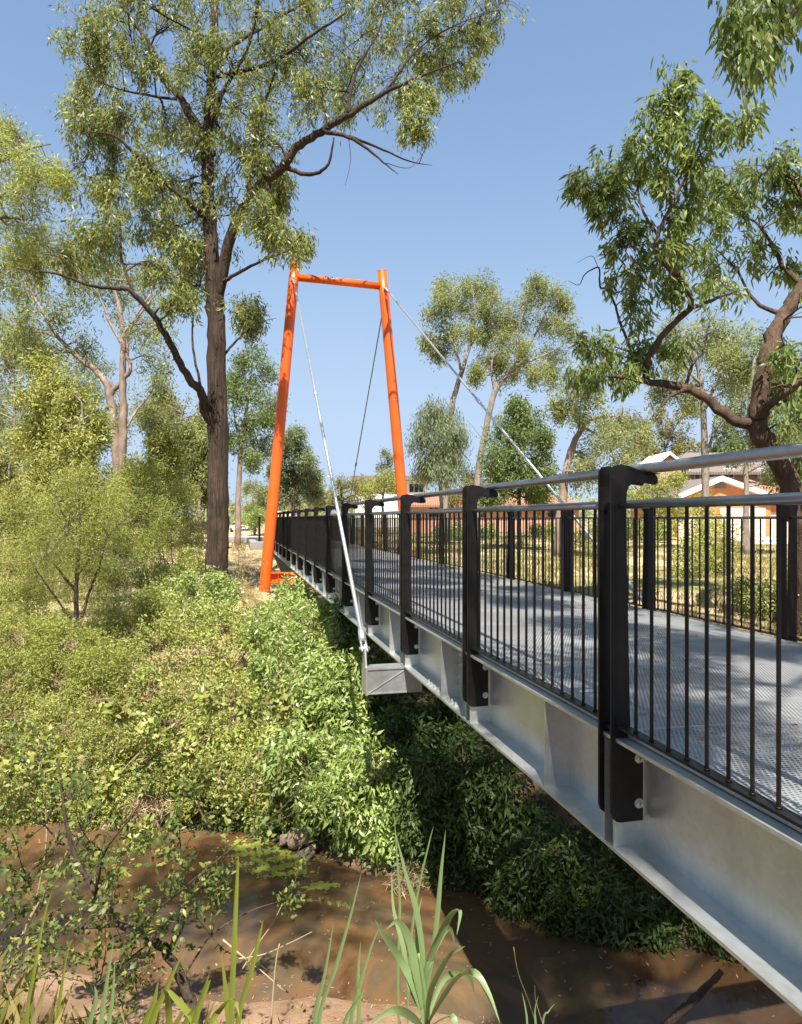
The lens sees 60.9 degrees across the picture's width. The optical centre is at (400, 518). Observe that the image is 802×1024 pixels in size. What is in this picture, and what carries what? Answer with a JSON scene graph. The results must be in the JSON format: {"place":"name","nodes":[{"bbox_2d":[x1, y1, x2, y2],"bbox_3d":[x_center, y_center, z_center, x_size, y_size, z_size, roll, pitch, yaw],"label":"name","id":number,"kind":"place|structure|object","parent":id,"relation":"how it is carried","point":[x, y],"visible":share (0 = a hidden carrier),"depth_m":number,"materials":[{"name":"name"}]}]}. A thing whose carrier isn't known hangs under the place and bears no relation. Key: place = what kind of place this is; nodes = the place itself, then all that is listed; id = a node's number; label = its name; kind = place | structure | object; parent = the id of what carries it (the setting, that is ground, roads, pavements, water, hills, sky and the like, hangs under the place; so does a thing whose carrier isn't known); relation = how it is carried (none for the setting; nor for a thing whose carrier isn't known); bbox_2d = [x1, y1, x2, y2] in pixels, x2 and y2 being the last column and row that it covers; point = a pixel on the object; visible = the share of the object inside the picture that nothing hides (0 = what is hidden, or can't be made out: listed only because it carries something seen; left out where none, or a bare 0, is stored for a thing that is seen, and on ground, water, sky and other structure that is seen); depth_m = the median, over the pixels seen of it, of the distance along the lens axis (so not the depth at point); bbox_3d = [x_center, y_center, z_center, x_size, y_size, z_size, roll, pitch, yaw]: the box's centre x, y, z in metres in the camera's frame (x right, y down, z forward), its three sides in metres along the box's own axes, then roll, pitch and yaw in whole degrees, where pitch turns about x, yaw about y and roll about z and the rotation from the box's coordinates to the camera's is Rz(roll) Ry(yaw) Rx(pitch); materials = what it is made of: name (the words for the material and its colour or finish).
{"place":"outdoors","nodes":[
{"label":"outdoors","id":0,"kind":"place"},
{"bbox_2d":[170,535,263,542],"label":"path","id":1,"kind":"structure","parent":0,"point":[245,539],"depth_m":44.14,"materials":[{"name":"concrete"}]},
{"bbox_2d":[0,817,801,1023],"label":"water","id":2,"kind":"structure","parent":0,"point":[588,976],"depth_m":6.30,"materials":[{"name":"brown liquid"}]},
{"bbox_2d":[211,836,340,892],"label":"floating weed","id":3,"kind":"object","parent":2,"relation":"on","point":[266,866],"visible":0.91,"depth_m":7.94,"materials":[{"name":"green plant"}]},
{"bbox_2d":[5,817,774,1023],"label":"floating litter","id":4,"kind":"object","parent":2,"relation":"on","point":[441,952],"visible":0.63,"depth_m":6.34,"materials":[{"name":"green plant"}]},
{"bbox_2d":[661,969,723,1023],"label":"rotten branch","id":5,"kind":"object","parent":2,"relation":"on","point":[683,1009],"visible":1,"depth_m":5.28,"materials":[{"name":"brown plant"}]},
{"bbox_2d":[0,519,801,1023],"bbox_3d":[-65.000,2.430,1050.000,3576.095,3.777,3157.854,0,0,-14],"label":"ground","id":6,"kind":"structure","parent":0,"point":[80,995],"depth_m":8.15,"materials":[{"name":"brown soil"}]},
{"bbox_2d":[0,439,46,585],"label":"woodland tree","id":7,"kind":"object","parent":6,"relation":"on","point":[6,467],"visible":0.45,"depth_m":22.06,"materials":[{"name":"green plant"}]},
{"bbox_2d":[0,376,71,544],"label":"woodland tree","id":8,"kind":"object","parent":6,"relation":"on","point":[10,411],"visible":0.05,"depth_m":40.03,"materials":[{"name":"green plant"}]},
{"bbox_2d":[0,535,73,620],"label":"rounded shrub","id":9,"kind":"object","parent":6,"relation":"on","point":[20,578],"visible":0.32,"depth_m":18.32,"materials":[{"name":"green plant"}]},
{"bbox_2d":[0,573,75,652],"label":"rounded shrub","id":10,"kind":"object","parent":6,"relation":"on","point":[20,599],"visible":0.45,"depth_m":16.70,"materials":[{"name":"green plant"}]},
{"bbox_2d":[0,315,77,538],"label":"woodland tree","id":11,"kind":"object","parent":6,"relation":"on","point":[8,360],"visible":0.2,"depth_m":33.95,"materials":[{"name":"green plant"}]},
{"bbox_2d":[0,103,81,341],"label":"feathery wattle tree","id":12,"kind":"object","parent":6,"relation":"on","point":[13,135],"visible":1,"depth_m":11.32,"materials":[{"name":"green plant"}]},
{"bbox_2d":[25,892,68,1023],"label":"reed clump","id":13,"kind":"object","parent":6,"relation":"on","point":[32,982],"visible":0.98,"depth_m":3.20,"materials":[{"name":"green plant"}]},
{"bbox_2d":[3,341,101,551],"bbox_3d":[-15.230,-2.861,29.795,3.740,9.510,4.434,0,0,-32],"label":"woodland tree","id":14,"kind":"object","parent":6,"relation":"on","point":[52,376],"visible":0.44,"depth_m":29.25,"materials":[{"name":"green plant"}]},
{"bbox_2d":[0,490,134,566],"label":"rounded shrub","id":15,"kind":"object","parent":6,"relation":"on","point":[61,520],"visible":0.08,"depth_m":27.20,"materials":[{"name":"green plant"}]},
{"bbox_2d":[0,606,138,733],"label":"feathery shrub","id":16,"kind":"object","parent":6,"relation":"on","point":[43,639],"visible":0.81,"depth_m":11.76,"materials":[{"name":"green plant"}]},
{"bbox_2d":[9,534,131,611],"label":"rounded shrub","id":17,"kind":"object","parent":6,"relation":"on","point":[69,594],"visible":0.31,"depth_m":21.15,"materials":[{"name":"green plant"}]},
{"bbox_2d":[27,378,122,561],"bbox_3d":[-12.664,-1.760,27.531,3.166,7.961,4.602,0,0,-57],"label":"woodland tree","id":18,"kind":"object","parent":6,"relation":"on","point":[88,436],"visible":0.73,"depth_m":27.25,"materials":[{"name":"green plant"}]},
{"bbox_2d":[4,773,148,830],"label":"rounded shrub","id":19,"kind":"object","parent":6,"relation":"on","point":[106,815],"visible":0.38,"depth_m":8.81,"materials":[{"name":"green plant"}]},
{"bbox_2d":[0,682,161,826],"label":"feathery shrub","id":20,"kind":"object","parent":6,"relation":"on","point":[38,714],"visible":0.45,"depth_m":9.23,"materials":[{"name":"green plant"}]},
{"bbox_2d":[0,210,183,557],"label":"smooth gum tree","id":21,"kind":"object","parent":6,"relation":"on","point":[119,448],"visible":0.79,"depth_m":30.88,"materials":[{"name":"green plant"}]},
{"bbox_2d":[0,451,187,637],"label":"wattle tree","id":22,"kind":"object","parent":6,"relation":"on","point":[35,516],"visible":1,"depth_m":17.10,"materials":[{"name":"green plant"}]},
{"bbox_2d":[53,343,144,489],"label":"woodland tree","id":23,"kind":"object","parent":6,"relation":"on","point":[107,370],"visible":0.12,"depth_m":47.38,"materials":[{"name":"green plant"}]},
{"bbox_2d":[88,942,114,1023],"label":"reed clump","id":24,"kind":"object","parent":6,"relation":"on","point":[101,1016],"visible":1,"depth_m":3.00,"materials":[{"name":"green plant"}]},
{"bbox_2d":[85,536,170,624],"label":"rounded shrub","id":25,"kind":"object","parent":6,"relation":"on","point":[129,595],"visible":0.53,"depth_m":18.03,"materials":[{"name":"green plant"}]},
{"bbox_2d":[0,535,257,696],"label":"dry grass","id":26,"kind":"structure","parent":6,"relation":"on","point":[148,690],"depth_m":19.48,"materials":[{"name":"plant"}]},
{"bbox_2d":[70,569,189,656],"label":"rounded shrub","id":27,"kind":"object","parent":6,"relation":"on","point":[149,604],"visible":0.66,"depth_m":15.27,"materials":[{"name":"green plant"}]},
{"bbox_2d":[97,444,188,571],"bbox_3d":[-9.436,-0.175,25.067,3.324,5.010,2.544,0,0,14],"label":"woodland tree","id":28,"kind":"object","parent":6,"relation":"on","point":[139,471],"visible":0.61,"depth_m":24.69,"materials":[{"name":"green plant"}]},
{"bbox_2d":[0,943,289,1023],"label":"foreground grass","id":29,"kind":"structure","parent":6,"relation":"on","point":[12,1011],"depth_m":3.91,"materials":[{"name":"green plant"}]},
{"bbox_2d":[113,775,181,829],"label":"bank weed","id":30,"kind":"object","parent":6,"relation":"on","point":[159,811],"visible":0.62,"depth_m":8.73,"materials":[{"name":"plant"}]},
{"bbox_2d":[0,678,298,988],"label":"pale stemmed shrub","id":31,"kind":"object","parent":6,"relation":"on","point":[120,713],"visible":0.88,"depth_m":4.45,"materials":[{"name":"green plant"}]},
{"bbox_2d":[107,393,191,511],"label":"woodland tree","id":32,"kind":"object","parent":6,"relation":"on","point":[147,419],"visible":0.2,"depth_m":37.03,"materials":[{"name":"green plant"}]},
{"bbox_2d":[142,419,189,546],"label":"woodland tree","id":33,"kind":"object","parent":6,"relation":"on","point":[170,454],"visible":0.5,"depth_m":35.61,"materials":[{"name":"green plant"}]},
{"bbox_2d":[132,541,204,607],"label":"rounded shrub","id":34,"kind":"object","parent":6,"relation":"on","point":[184,561],"visible":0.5,"depth_m":18.52,"materials":[{"name":"green plant"}]},
{"bbox_2d":[136,473,206,571],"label":"rounded shrub","id":35,"kind":"object","parent":6,"relation":"on","point":[191,527],"visible":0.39,"depth_m":25.53,"materials":[{"name":"green plant"}]},
{"bbox_2d":[146,509,204,573],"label":"rounded shrub","id":36,"kind":"object","parent":6,"relation":"on","point":[173,549],"visible":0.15,"depth_m":26.63,"materials":[{"name":"green plant"}]},
{"bbox_2d":[146,385,207,537],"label":"woodland tree","id":37,"kind":"object","parent":6,"relation":"on","point":[178,413],"visible":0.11,"depth_m":39.98,"materials":[{"name":"green plant"}]},
{"bbox_2d":[103,595,269,695],"bbox_3d":[-4.274,2.572,13.479,2.955,1.947,3.468,0,0,15],"label":"leaved shrub","id":38,"kind":"object","parent":6,"relation":"on","point":[205,635],"visible":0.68,"depth_m":13.61,"materials":[{"name":"green plant"}]},
{"bbox_2d":[0,694,374,1023],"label":"oval leaved shrub","id":39,"kind":"object","parent":6,"relation":"on","point":[166,950],"visible":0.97,"depth_m":3.87,"materials":[{"name":"green plant"}]},
{"bbox_2d":[142,950,239,1023],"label":"reed clump","id":40,"kind":"object","parent":6,"relation":"on","point":[192,1016],"visible":1,"depth_m":3.00,"materials":[{"name":"green plant"}]},
{"bbox_2d":[111,657,279,772],"bbox_3d":[-3.050,2.912,10.218,2.780,1.587,1.836,0,0,4],"label":"leaved shrub","id":41,"kind":"object","parent":6,"relation":"on","point":[160,702],"visible":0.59,"depth_m":10.21,"materials":[{"name":"green plant"}]},
{"bbox_2d":[155,564,246,636],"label":"broad leaved shrub","id":42,"kind":"object","parent":6,"relation":"on","point":[219,587],"visible":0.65,"depth_m":16.82,"materials":[{"name":"green plant"}]},
{"bbox_2d":[170,416,232,549],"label":"woodland tree","id":43,"kind":"object","parent":6,"relation":"on","point":[196,466],"visible":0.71,"depth_m":32.69,"materials":[{"name":"green plant"}]},
{"bbox_2d":[127,739,318,848],"bbox_3d":[-2.180,3.486,8.746,2.741,1.298,0.928,0,0,12],"label":"leaved shrub","id":44,"kind":"object","parent":6,"relation":"on","point":[226,788],"visible":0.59,"depth_m":8.70,"materials":[{"name":"green plant"}]},
{"bbox_2d":[221,854,262,1023],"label":"reed clump","id":45,"kind":"object","parent":6,"relation":"on","point":[229,1011],"visible":0.98,"depth_m":3.20,"materials":[{"name":"green plant"}]},
{"bbox_2d":[227,534,268,606],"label":"shrub","id":46,"kind":"object","parent":6,"relation":"on","point":[236,549],"visible":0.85,"depth_m":18.77,"materials":[{"name":"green plant"}]},
{"bbox_2d":[241,506,266,535],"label":"tree","id":47,"kind":"object","parent":6,"relation":"on","point":[260,512],"visible":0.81,"depth_m":59.72,"materials":[{"name":"green plant"}]},
{"bbox_2d":[241,476,268,534],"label":"roadside tree","id":48,"kind":"object","parent":6,"relation":"on","point":[259,491],"visible":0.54,"depth_m":61.75,"materials":[{"name":"green plant"}]},
{"bbox_2d":[248,539,262,549],"bbox_3d":[-5.365,2.018,35.296,4.850,1.800,3.880,0,0,-14],"label":"concrete abutment","id":49,"kind":"object","parent":6,"relation":"on","point":[253,544],"visible":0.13,"depth_m":32.94,"materials":[{"name":"beige concrete"}]},
{"bbox_2d":[229,589,284,625],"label":"bank weed","id":50,"kind":"object","parent":6,"relation":"on","point":[243,611],"visible":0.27,"depth_m":16.30,"materials":[{"name":"green plant"}]},
{"bbox_2d":[226,337,290,545],"bbox_3d":[-8.318,-4.248,37.901,4.272,11.632,4.801,0,0,-14],"label":"woodland tree","id":51,"kind":"object","parent":6,"relation":"on","point":[265,417],"visible":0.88,"depth_m":37.69,"materials":[{"name":"green plant"}]},
{"bbox_2d":[3,0,535,598],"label":"stringybark tree","id":52,"kind":"object","parent":6,"relation":"on","point":[191,256],"visible":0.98,"depth_m":18.51,"materials":[{"name":"green plant"}]},
{"bbox_2d":[249,792,304,836],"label":"bank weed","id":53,"kind":"object","parent":6,"relation":"on","point":[284,830],"visible":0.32,"depth_m":8.40,"materials":[{"name":"green plant"}]},
{"bbox_2d":[246,572,320,632],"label":"leafy shrub","id":54,"kind":"object","parent":6,"relation":"on","point":[303,591],"visible":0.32,"depth_m":17.49,"materials":[{"name":"green plant"}]},
{"bbox_2d":[77,967,491,1023],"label":"mud litter","id":55,"kind":"object","parent":6,"relation":"on","point":[267,998],"visible":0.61,"depth_m":5.59,"materials":[{"name":"brown plant"}]},
{"bbox_2d":[260,419,326,515],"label":"conical tree","id":56,"kind":"object","parent":6,"relation":"on","point":[293,484],"visible":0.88,"depth_m":47.64,"materials":[{"name":"green plant"}]},
{"bbox_2d":[234,590,355,669],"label":"leafy shrub","id":57,"kind":"object","parent":6,"relation":"on","point":[301,634],"visible":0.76,"depth_m":14.48,"materials":[{"name":"green plant"}]},
{"bbox_2d":[278,817,314,849],"bbox_3d":[-1.144,3.785,8.411,0.400,0.450,0.762,0,0,36],"label":"rock","id":58,"kind":"object","parent":6,"relation":"on","point":[289,840],"visible":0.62,"depth_m":8.17,"materials":[{"name":"brown stone"}]},
{"bbox_2d":[294,843,317,856],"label":"broken branch","id":59,"kind":"object","parent":6,"relation":"on","point":[312,847],"visible":0.82,"depth_m":8.07,"materials":[{"name":"grey wood"}]},
{"bbox_2d":[235,637,401,757],"bbox_3d":[-1.304,2.836,10.545,2.892,2.007,1.538,0,0,30],"label":"leafy shrub","id":60,"kind":"object","parent":6,"relation":"on","point":[332,698],"visible":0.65,"depth_m":10.24,"materials":[{"name":"green plant"}]},
{"bbox_2d":[24,442,637,528],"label":"trees","id":61,"kind":"object","parent":6,"relation":"on","point":[232,511],"visible":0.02,"depth_m":103.22,"materials":[{"name":"green plant"}]},
{"bbox_2d":[253,716,417,876],"bbox_3d":[-0.654,3.283,8.380,2.183,1.699,1.562,0,0,18],"label":"leafy shrub","id":62,"kind":"object","parent":6,"relation":"on","point":[344,817],"visible":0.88,"depth_m":7.93,"materials":[{"name":"green plant"}]},
{"bbox_2d":[304,472,378,513],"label":"bushy tree","id":63,"kind":"object","parent":6,"relation":"on","point":[342,487],"visible":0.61,"depth_m":54.88,"materials":[{"name":"green plant"}]},
{"bbox_2d":[313,872,380,1023],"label":"reed clump","id":64,"kind":"object","parent":6,"relation":"on","point":[356,1001],"visible":0.98,"depth_m":3.30,"materials":[{"name":"green plant"}]},
{"bbox_2d":[0,721,736,963],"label":"bank herbs","id":65,"kind":"object","parent":6,"relation":"on","point":[694,936],"visible":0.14,"depth_m":7.28,"materials":[{"name":"green plant"}]},
{"bbox_2d":[357,465,396,533],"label":"bushy tree","id":66,"kind":"object","parent":6,"relation":"on","point":[382,482],"visible":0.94,"depth_m":51.44,"materials":[{"name":"green plant"}]},
{"bbox_2d":[375,446,394,475],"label":"thin tree","id":67,"kind":"object","parent":6,"relation":"on","point":[388,456],"visible":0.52,"depth_m":79.59,"materials":[{"name":"green plant"}]},
{"bbox_2d":[351,476,429,526],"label":"white house","id":68,"kind":"structure","parent":6,"relation":"on","point":[393,505],"depth_m":78.00,"materials":[{"name":"paint"}]},
{"bbox_2d":[409,483,423,492],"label":"window","id":69,"kind":"structure","parent":68,"relation":"in","point":[412,489],"depth_m":77.98,"materials":[{"name":"glass"}]},
{"bbox_2d":[322,587,483,777],"bbox_3d":[0.032,2.380,10.654,1.887,2.549,3.687,0,0,-20],"label":"shaded shrub","id":70,"kind":"object","parent":6,"relation":"on","point":[408,713],"visible":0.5,"depth_m":9.58,"materials":[{"name":"green plant"}]},
{"bbox_2d":[381,854,438,898],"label":"bank weed","id":71,"kind":"object","parent":6,"relation":"on","point":[415,882],"visible":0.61,"depth_m":7.37,"materials":[{"name":"plant"}]},
{"bbox_2d":[394,818,432,1023],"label":"reed clump","id":72,"kind":"object","parent":6,"relation":"on","point":[413,918],"visible":0.77,"depth_m":4.40,"materials":[{"name":"green plant"}]},
{"bbox_2d":[371,831,499,1023],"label":"giant reed","id":73,"kind":"object","parent":6,"relation":"on","point":[417,976],"visible":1,"depth_m":3.29,"materials":[{"name":"green plant"}]},
{"bbox_2d":[404,387,476,534],"bbox_3d":[1.837,-2.548,33.290,3.648,7.808,4.036,0,0,4],"label":"weeping tree","id":74,"kind":"object","parent":6,"relation":"on","point":[443,459],"visible":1,"depth_m":32.69,"materials":[{"name":"green plant"}]},
{"bbox_2d":[415,266,516,541],"bbox_3d":[3.894,-6.476,38.243,6.323,15.748,4.908,0,0,-14],"label":"white trunk gum","id":75,"kind":"object","parent":6,"relation":"on","point":[445,302],"visible":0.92,"depth_m":37.95,"materials":[{"name":"grey plant"}]},
{"bbox_2d":[384,725,563,896],"bbox_3d":[0.782,3.343,7.656,2.030,1.911,1.120,0,0,7],"label":"shaded shrub","id":76,"kind":"object","parent":6,"relation":"on","point":[464,808],"visible":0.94,"depth_m":7.45,"materials":[{"name":"green plant"}]},
{"bbox_2d":[448,463,502,514],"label":"bushy tree","id":77,"kind":"object","parent":6,"relation":"on","point":[457,498],"visible":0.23,"depth_m":39.67,"materials":[{"name":"green plant"}]},
{"bbox_2d":[431,515,554,540],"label":"hedge","id":78,"kind":"object","parent":6,"relation":"on","point":[487,530],"visible":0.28,"depth_m":40.54,"materials":[{"name":"green plant"}]},
{"bbox_2d":[410,493,578,532],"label":"salmon house","id":79,"kind":"structure","parent":6,"relation":"on","point":[431,503],"depth_m":54.00,"materials":[{"name":"paint"}]},
{"bbox_2d":[475,390,561,548],"bbox_3d":[5.100,-2.077,29.119,3.798,6.910,4.283,0,0,11],"label":"bushy tree","id":80,"kind":"object","parent":6,"relation":"on","point":[522,434],"visible":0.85,"depth_m":28.39,"materials":[{"name":"green plant"}]},
{"bbox_2d":[462,268,583,524],"bbox_3d":[6.713,-6.069,37.093,6.554,14.853,5.210,0,0,-14],"label":"grey trunk gum","id":81,"kind":"object","parent":6,"relation":"on","point":[498,363],"visible":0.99,"depth_m":36.86,"materials":[{"name":"green plant"}]},
{"bbox_2d":[259,260,801,1015],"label":"footbridge","id":82,"kind":"object","parent":6,"relation":"on","point":[675,800],"visible":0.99,"depth_m":3.96,"materials":[{"name":"metal"}]},
{"bbox_2d":[522,994,553,1023],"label":"reed clump","id":83,"kind":"object","parent":6,"relation":"on","point":[545,1013],"visible":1,"depth_m":3.10,"materials":[{"name":"green plant"}]},
{"bbox_2d":[482,816,683,958],"bbox_3d":[1.700,3.695,6.699,1.974,1.313,0.895,0,0,30],"label":"shaded shrub","id":84,"kind":"object","parent":6,"relation":"on","point":[590,903],"visible":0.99,"depth_m":6.60,"materials":[{"name":"green plant"}]},
{"bbox_2d":[574,525,591,558],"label":"flat shrub","id":85,"kind":"object","parent":6,"relation":"on","point":[586,546],"visible":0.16,"depth_m":24.65,"materials":[{"name":"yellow plant"}]},
{"bbox_2d":[541,348,668,557],"bbox_3d":[7.570,-2.159,23.963,4.616,7.236,3.722,0,0,-14],"label":"leaning gum tree","id":86,"kind":"object","parent":6,"relation":"on","point":[561,411],"visible":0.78,"depth_m":23.88,"materials":[{"name":"green plant"}]},
{"bbox_2d":[585,514,675,540],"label":"hedge","id":87,"kind":"object","parent":6,"relation":"on","point":[661,533],"visible":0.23,"depth_m":35.09,"materials":[{"name":"green plant"}]},
{"bbox_2d":[627,470,692,534],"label":"flat shrub","id":88,"kind":"object","parent":6,"relation":"on","point":[674,481],"visible":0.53,"depth_m":37.77,"materials":[{"name":"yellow plant"}]},
{"bbox_2d":[633,402,700,462],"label":"backdrop tree","id":89,"kind":"object","parent":6,"relation":"on","point":[679,447],"visible":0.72,"depth_m":62.01,"materials":[{"name":"green plant"}]},
{"bbox_2d":[556,53,801,636],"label":"drooping gum tree","id":90,"kind":"object","parent":6,"relation":"on","point":[775,358],"visible":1,"depth_m":10.31,"materials":[{"name":"green plant"}]},
{"bbox_2d":[640,295,762,547],"bbox_3d":[12.476,-3.762,27.094,6.506,10.298,3.897,0,0,-14],"label":"pale gum tree","id":91,"kind":"object","parent":6,"relation":"on","point":[717,343],"visible":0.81,"depth_m":26.91,"materials":[{"name":"green plant"}]},
{"bbox_2d":[631,451,771,533],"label":"brick house","id":92,"kind":"structure","parent":6,"relation":"on","point":[736,474],"depth_m":49.91,"materials":[{"name":"orange tile"}]},
{"bbox_2d":[661,489,743,578],"bbox_3d":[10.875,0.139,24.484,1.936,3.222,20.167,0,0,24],"label":"flat shrub","id":93,"kind":"object","parent":6,"relation":"on","point":[719,546],"visible":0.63,"depth_m":16.29,"materials":[{"name":"green plant"}]},
{"bbox_2d":[638,476,787,537],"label":"brick garage","id":94,"kind":"structure","parent":6,"relation":"on","point":[723,486],"depth_m":41.97,"materials":[{"name":"tile"}]},
{"bbox_2d":[720,508,765,536],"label":"garage door","id":95,"kind":"structure","parent":94,"relation":"in","point":[734,511],"depth_m":41.92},
{"bbox_2d":[709,409,751,452],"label":"backdrop tree","id":96,"kind":"object","parent":6,"relation":"on","point":[715,448],"visible":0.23,"depth_m":59.51,"materials":[{"name":"green plant"}]},
{"bbox_2d":[705,0,801,111],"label":"overhanging gum tree","id":97,"kind":"object","parent":6,"relation":"on","point":[754,30],"visible":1,"depth_m":6.83,"materials":[{"name":"green plant"}]},
{"bbox_2d":[712,319,801,554],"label":"pale gum tree","id":98,"kind":"object","parent":6,"relation":"on","point":[748,444],"visible":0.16,"depth_m":24.93,"materials":[{"name":"green plant"}]},
{"bbox_2d":[720,567,801,621],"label":"flat shrub","id":99,"kind":"object","parent":6,"relation":"on","point":[765,606],"visible":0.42,"depth_m":10.92,"materials":[{"name":"green plant"}]},
{"bbox_2d":[0,0,801,518],"label":"sky","id":100,"kind":"structure","parent":0,"point":[565,84],"materials":[{"name":"blue"}]},
{"bbox_2d":[376,529,801,642],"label":"grass","id":101,"kind":"structure","parent":0,"point":[747,563],"depth_m":17.55,"materials":[{"name":"plant"}]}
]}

